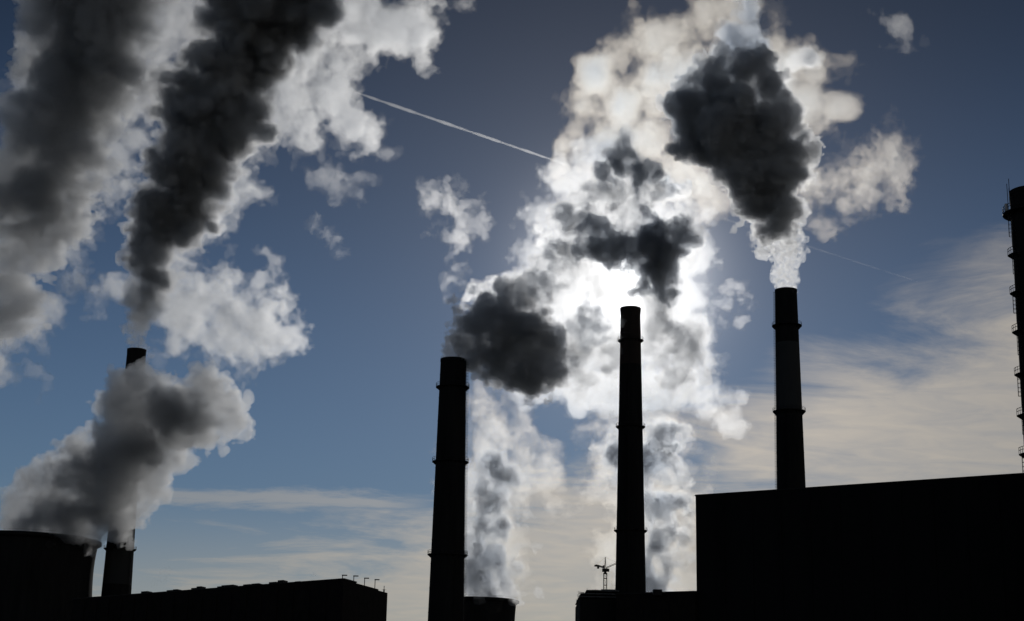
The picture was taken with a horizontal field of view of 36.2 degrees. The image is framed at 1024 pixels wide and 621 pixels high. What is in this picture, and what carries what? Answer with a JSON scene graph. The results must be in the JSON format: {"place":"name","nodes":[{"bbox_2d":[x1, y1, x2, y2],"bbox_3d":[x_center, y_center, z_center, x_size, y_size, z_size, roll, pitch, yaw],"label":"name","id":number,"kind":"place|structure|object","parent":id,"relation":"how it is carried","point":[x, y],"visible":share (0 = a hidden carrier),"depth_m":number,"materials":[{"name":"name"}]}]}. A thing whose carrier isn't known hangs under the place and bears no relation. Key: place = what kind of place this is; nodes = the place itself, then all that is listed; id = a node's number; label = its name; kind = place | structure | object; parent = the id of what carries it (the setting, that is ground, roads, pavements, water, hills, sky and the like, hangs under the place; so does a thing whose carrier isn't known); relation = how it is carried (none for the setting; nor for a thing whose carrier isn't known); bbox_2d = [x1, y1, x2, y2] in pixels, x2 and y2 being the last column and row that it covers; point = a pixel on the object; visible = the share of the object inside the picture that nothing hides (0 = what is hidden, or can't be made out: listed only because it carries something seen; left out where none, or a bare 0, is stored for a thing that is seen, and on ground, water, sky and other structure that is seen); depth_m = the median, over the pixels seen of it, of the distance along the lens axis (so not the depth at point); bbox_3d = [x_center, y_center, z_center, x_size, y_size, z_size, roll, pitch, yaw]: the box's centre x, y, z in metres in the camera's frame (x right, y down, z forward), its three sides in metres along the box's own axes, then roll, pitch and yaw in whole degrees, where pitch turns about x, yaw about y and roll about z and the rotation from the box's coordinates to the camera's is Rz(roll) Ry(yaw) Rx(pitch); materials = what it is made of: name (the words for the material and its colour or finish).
{"place":"outdoors","nodes":[
{"label":"outdoors","id":0,"kind":"place"},
{"bbox_2d":[0,0,1023,620],"label":"sky","id":1,"kind":"structure","parent":0,"point":[297,210],"materials":[{"name":"blue"}]},
{"bbox_2d":[575,589,618,620],"bbox_3d":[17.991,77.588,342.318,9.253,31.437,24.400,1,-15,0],"label":"building","id":2,"kind":"structure","parent":0,"point":[595,605],"depth_m":334.09,"materials":[{"name":"concrete"}]},
{"label":"ground","id":3,"kind":"structure","parent":0,"visible":0},
{"bbox_2d":[0,528,101,620],"bbox_3d":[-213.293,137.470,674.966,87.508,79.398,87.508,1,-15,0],"label":"cooling tower","id":4,"kind":"structure","parent":3,"relation":"on","point":[45,576],"depth_m":656.23,"materials":[{"name":"concrete"}]},
{"bbox_2d":[101,346,146,595],"bbox_3d":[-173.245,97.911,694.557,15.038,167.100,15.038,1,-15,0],"label":"chimney","id":5,"kind":"object","parent":3,"relation":"on","point":[119,548],"visible":0.89,"depth_m":695.66,"materials":[{"name":"concrete"}]},
{"bbox_2d":[71,578,387,620],"bbox_3d":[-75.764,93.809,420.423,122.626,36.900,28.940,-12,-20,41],"label":"turbine hall","id":6,"kind":"structure","parent":3,"relation":"on","point":[341,599],"depth_m":398.65,"materials":[{"name":"black metal"}]},
{"bbox_2d":[427,356,468,620],"bbox_3d":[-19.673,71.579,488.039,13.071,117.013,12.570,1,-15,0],"label":"chimney","id":7,"kind":"object","parent":3,"relation":"on","point":[447,555],"visible":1,"depth_m":487.63,"materials":[{"name":"concrete"}]},
{"bbox_2d":[464,595,518,620],"bbox_3d":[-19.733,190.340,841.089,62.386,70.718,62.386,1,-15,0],"label":"cooling tower","id":8,"kind":"structure","parent":3,"relation":"on","point":[478,608],"depth_m":829.19,"materials":[{"name":"concrete"}]},
{"bbox_2d":[594,557,615,588],"bbox_3d":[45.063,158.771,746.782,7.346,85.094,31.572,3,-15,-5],"label":"tower crane","id":9,"kind":"object","parent":3,"relation":"on","point":[605,571],"visible":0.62,"depth_m":769.76,"materials":[{"name":"black metal"}]},
{"bbox_2d":[614,305,646,592],"bbox_3d":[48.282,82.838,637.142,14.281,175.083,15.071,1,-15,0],"label":"chimney","id":10,"kind":"object","parent":3,"relation":"on","point":[630,531],"visible":0.93,"depth_m":638.65,"materials":[{"name":"concrete"}]},
{"bbox_2d":[615,589,698,620],"bbox_3d":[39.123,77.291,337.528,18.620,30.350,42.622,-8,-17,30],"label":"hall","id":11,"kind":"structure","parent":3,"relation":"on","point":[657,605],"depth_m":324.42,"materials":[{"name":"black metal"}]},
{"bbox_2d":[772,287,805,488],"bbox_3d":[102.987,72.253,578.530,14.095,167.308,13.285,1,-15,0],"label":"chimney","id":12,"kind":"object","parent":3,"relation":"on","point":[789,412],"visible":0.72,"depth_m":585.73,"materials":[{"name":"concrete"}]},
{"bbox_2d":[695,473,1023,620],"bbox_3d":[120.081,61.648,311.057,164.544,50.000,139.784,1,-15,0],"label":"boiler hall","id":13,"kind":"structure","parent":3,"relation":"on","point":[945,549],"depth_m":305.34,"materials":[{"name":"black metal"}]},
{"bbox_2d":[1002,179,1023,475],"bbox_3d":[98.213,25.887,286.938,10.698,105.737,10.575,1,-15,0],"label":"chimney","id":14,"kind":"object","parent":3,"relation":"on","point":[1014,214],"visible":1,"depth_m":294.39,"materials":[{"name":"concrete"}]}
]}

